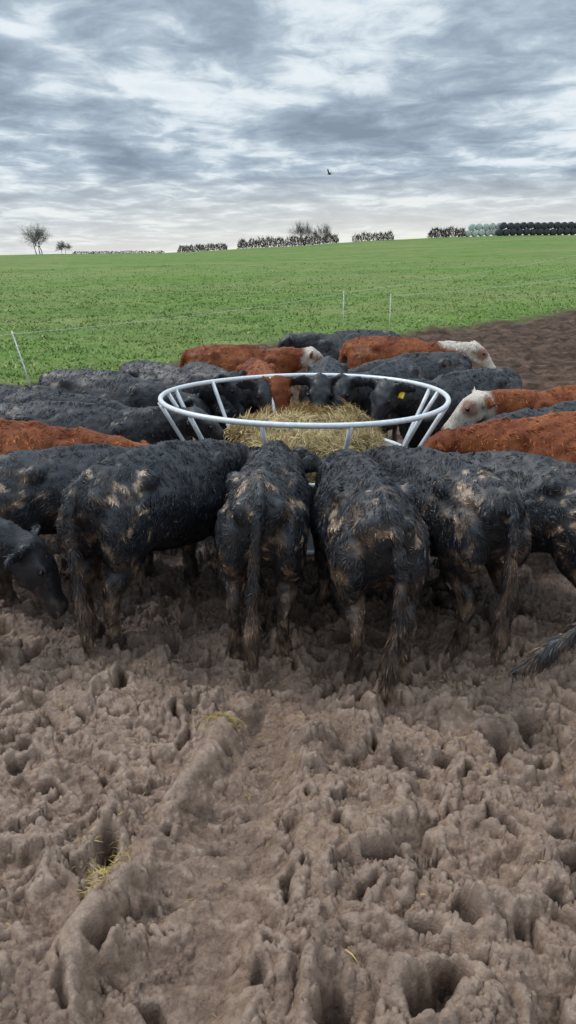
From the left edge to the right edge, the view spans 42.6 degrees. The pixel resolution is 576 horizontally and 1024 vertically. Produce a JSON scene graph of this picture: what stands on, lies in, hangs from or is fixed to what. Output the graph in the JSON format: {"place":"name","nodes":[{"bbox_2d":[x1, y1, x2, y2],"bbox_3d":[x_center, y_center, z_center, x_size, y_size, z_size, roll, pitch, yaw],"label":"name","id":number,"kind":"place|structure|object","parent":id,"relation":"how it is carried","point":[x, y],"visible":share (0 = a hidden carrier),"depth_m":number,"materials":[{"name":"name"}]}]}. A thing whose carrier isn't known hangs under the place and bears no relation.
{"place":"outdoors","nodes":[
{"label":"outdoors","id":0,"kind":"place"},
{"bbox_2d":[0,235,575,1023],"bbox_3d":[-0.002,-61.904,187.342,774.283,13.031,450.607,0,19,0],"label":"ground","id":1,"kind":"structure","parent":0,"point":[472,937],"depth_m":3.37,"materials":[{"name":"brown soil"}]},
{"bbox_2d":[11,331,29,384],"bbox_3d":[-4.883,-2.759,13.547,0.292,1.085,0.042,3,19,10],"label":"electric fence post","id":2,"kind":"object","parent":1,"relation":"on","point":[12,333],"visible":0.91,"depth_m":13.52,"materials":[{"name":"plastic"}]},
{"bbox_2d":[0,517,68,619],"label":"black cow","id":3,"kind":"object","parent":1,"relation":"on","point":[28,560],"visible":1,"depth_m":4.19},
{"bbox_2d":[16,223,53,253],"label":"bare tree","id":4,"kind":"object","parent":1,"relation":"on","point":[35,237],"visible":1,"depth_m":138.36,"materials":[{"name":"black plant"}]},
{"bbox_2d":[55,240,72,253],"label":"bare tree","id":5,"kind":"object","parent":1,"relation":"on","point":[60,247],"visible":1,"depth_m":139.55,"materials":[{"name":"black plant"}]},
{"bbox_2d":[0,383,142,409],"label":"black cow","id":6,"kind":"object","parent":1,"relation":"on","point":[10,393],"visible":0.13,"depth_m":6.75},
{"bbox_2d":[0,419,150,454],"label":"brown cow","id":7,"kind":"object","parent":1,"relation":"on","point":[24,435],"visible":0.16,"depth_m":5.29},
{"bbox_2d":[0,443,158,607],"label":"black cow","id":8,"kind":"object","parent":1,"relation":"on","point":[34,483],"visible":0.26,"depth_m":4.76},
{"bbox_2d":[0,400,228,444],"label":"black cow","id":9,"kind":"object","parent":1,"relation":"on","point":[150,425],"visible":0.31,"depth_m":5.98},
{"bbox_2d":[73,250,163,253],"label":"hedge","id":10,"kind":"object","parent":1,"relation":"on","point":[81,252],"visible":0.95,"depth_m":140.47,"materials":[{"name":"black plant"}]},
{"bbox_2d":[37,368,211,415],"bbox_3d":[-1.733,-0.906,7.912,2.107,1.227,0.608,5,19,13],"label":"black cow","id":11,"kind":"object","parent":1,"relation":"on","point":[127,389],"visible":0.32,"depth_m":7.63},
{"bbox_2d":[55,438,259,655],"bbox_3d":[-0.723,0.082,4.982,0.655,1.243,2.128,10,21,28],"label":"black cow","id":12,"kind":"object","parent":1,"relation":"on","point":[122,515],"visible":0.78,"depth_m":4.29},
{"bbox_2d":[118,359,250,440],"bbox_3d":[-1.226,-1.049,8.342,2.078,1.236,0.609,14,23,36],"label":"black cow","id":13,"kind":"object","parent":1,"relation":"on","point":[172,375],"visible":0.3,"depth_m":7.91},
{"bbox_2d":[177,242,227,251],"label":"hedge","id":14,"kind":"object","parent":1,"relation":"on","point":[200,247],"visible":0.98,"depth_m":140.10,"materials":[{"name":"black plant"}]},
{"bbox_2d":[182,361,271,432],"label":"black cow","id":15,"kind":"object","parent":1,"relation":"on","point":[253,395],"visible":0.3,"depth_m":7.59},
{"bbox_2d":[179,344,322,373],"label":"hereford cow","id":16,"kind":"object","parent":1,"relation":"on","point":[232,357],"visible":0.35,"depth_m":10.10},
{"bbox_2d":[214,440,317,679],"bbox_3d":[-0.105,0.119,4.893,0.589,1.241,2.116,1,19,3],"label":"black cow","id":17,"kind":"object","parent":1,"relation":"on","point":[263,516],"visible":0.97,"depth_m":4.03},
{"bbox_2d":[236,358,296,414],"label":"brown cow","id":18,"kind":"object","parent":1,"relation":"on","point":[281,393],"visible":0.34,"depth_m":7.38},
{"bbox_2d":[0,257,575,385],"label":"grass","id":19,"kind":"structure","parent":1,"relation":"on","point":[176,331],"depth_m":27.02,"materials":[{"name":"green plant"}]},
{"bbox_2d":[237,233,338,248],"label":"hedge","id":20,"kind":"object","parent":1,"relation":"on","point":[307,241],"visible":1,"depth_m":139.76,"materials":[{"name":"plant"}]},
{"bbox_2d":[2,557,575,1016],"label":"loose straw","id":21,"kind":"object","parent":1,"relation":"on","point":[104,871],"visible":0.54,"depth_m":2.94,"materials":[{"name":"yellow plant"}]},
{"bbox_2d":[287,220,312,245],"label":"bare tree","id":22,"kind":"object","parent":1,"relation":"on","point":[306,230],"visible":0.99,"depth_m":140.15,"materials":[{"name":"black plant"}]},
{"bbox_2d":[158,373,450,554],"bbox_3d":[0.137,-0.485,6.456,2.462,1.125,2.462,0,19,0],"label":"ring feeder","id":23,"kind":"object","parent":1,"relation":"on","point":[417,419],"visible":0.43,"depth_m":5.75,"materials":[{"name":"metal"}]},
{"bbox_2d":[224,397,388,482],"bbox_3d":[0.174,-0.354,6.413,1.678,1.253,1.493,0,19,0],"label":"hay bale","id":24,"kind":"object","parent":1,"relation":"on","point":[321,443],"visible":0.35,"depth_m":6.01,"materials":[{"name":"plant"}]},
{"bbox_2d":[291,356,348,408],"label":"black cow","id":25,"kind":"object","parent":1,"relation":"on","point":[316,389],"visible":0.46,"depth_m":7.32},
{"bbox_2d":[310,223,331,243],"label":"bare tree","id":26,"kind":"object","parent":1,"relation":"on","point":[325,230],"visible":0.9,"depth_m":141.14,"materials":[{"name":"black plant"}]},
{"bbox_2d":[275,329,399,363],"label":"black cow","id":27,"kind":"object","parent":1,"relation":"on","point":[324,344],"visible":0.17,"depth_m":11.96},
{"bbox_2d":[343,292,344,321],"bbox_3d":[1.778,-6.519,23.761,0.057,1.080,0.045,-12,22,-32],"label":"electric fence post","id":28,"kind":"object","parent":1,"relation":"on","point":[343,306],"visible":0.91,"depth_m":23.73,"materials":[{"name":"plastic"}]},
{"bbox_2d":[302,448,431,706],"bbox_3d":[0.413,0.199,4.626,0.629,1.258,2.166,-2,19,-5],"label":"black cow","id":29,"kind":"object","parent":1,"relation":"on","point":[368,529],"visible":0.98,"depth_m":3.78},
{"bbox_2d":[352,230,393,241],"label":"hedge","id":30,"kind":"object","parent":1,"relation":"on","point":[366,236],"visible":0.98,"depth_m":139.50,"materials":[{"name":"plant"}]},
{"bbox_2d":[329,358,424,441],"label":"black cow","id":31,"kind":"object","parent":1,"relation":"on","point":[356,390],"visible":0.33,"depth_m":7.65},
{"bbox_2d":[389,294,390,325],"bbox_3d":[3.148,-6.172,22.822,0.057,1.080,0.045,-12,22,-32],"label":"electric fence post","id":32,"kind":"object","parent":1,"relation":"on","point":[390,309],"visible":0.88,"depth_m":22.79,"materials":[{"name":"plastic"}]},
{"bbox_2d":[347,351,471,438],"bbox_3d":[1.441,-1.466,9.607,2.065,1.208,0.612,-4,19,-11],"label":"black cow","id":33,"kind":"object","parent":1,"relation":"on","point":[433,365],"visible":0.14,"depth_m":9.37},
{"bbox_2d":[338,336,495,369],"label":"hereford cow","id":34,"kind":"object","parent":1,"relation":"on","point":[358,351],"visible":0.43,"depth_m":10.50},
{"bbox_2d":[365,367,522,447],"bbox_3d":[1.629,-0.829,7.651,2.129,1.256,0.645,-12,22,-31],"label":"black cow","id":35,"kind":"object","parent":1,"relation":"on","point":[387,397],"visible":0.52,"depth_m":7.32},
{"bbox_2d":[427,226,465,237],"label":"hedge","id":36,"kind":"object","parent":1,"relation":"on","point":[446,233],"visible":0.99,"depth_m":139.25,"materials":[{"name":"black plant"}]},
{"bbox_2d":[362,444,532,669],"bbox_3d":[0.880,0.121,4.912,0.620,1.208,2.084,-7,20,-20],"label":"black cow","id":37,"kind":"object","parent":1,"relation":"on","point":[475,518],"visible":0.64,"depth_m":4.13},
{"bbox_2d":[465,222,503,236],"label":"silage bale stack","id":38,"kind":"object","parent":1,"relation":"on","point":[486,229],"visible":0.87,"depth_m":139.69,"materials":[{"name":"plastic"}]},
{"bbox_2d":[422,411,575,462],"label":"brown cow","id":39,"kind":"object","parent":1,"relation":"on","point":[550,434],"visible":0.41,"depth_m":5.42},
{"bbox_2d":[430,449,575,632],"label":"black cow","id":40,"kind":"object","parent":1,"relation":"on","point":[544,487],"visible":0.27,"depth_m":4.46},
{"bbox_2d":[441,384,575,430],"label":"hereford cow","id":41,"kind":"object","parent":1,"relation":"on","point":[475,406],"visible":0.52,"depth_m":6.81},
{"bbox_2d":[462,400,575,426],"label":"black cow","id":42,"kind":"object","parent":1,"relation":"on","point":[567,406],"visible":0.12,"depth_m":6.11},
{"bbox_2d":[495,222,575,235],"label":"silage bale stack","id":43,"kind":"object","parent":1,"relation":"on","point":[545,228],"visible":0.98,"depth_m":137.78,"materials":[{"name":"black plastic"}]},
{"bbox_2d":[501,622,575,684],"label":"black cow","id":44,"kind":"object","parent":1,"relation":"on","point":[547,654],"visible":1,"depth_m":3.41},
{"bbox_2d":[0,0,575,254],"label":"sky","id":45,"kind":"structure","parent":0,"point":[126,125],"materials":[{"name":"grey"}]},
{"bbox_3d":[12.500,-9.554,31.596,0.069,1.080,0.043,0,19,0],"label":"electric fence post","id":46,"kind":"object","parent":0,"visible":0},
{"bbox_2d":[0,255,574,335],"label":"fence wire","id":47,"kind":"object","parent":46,"relation":"attached to","point":[288,302],"visible":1,"depth_m":20.95,"materials":[{"name":"plastic"}]}
]}

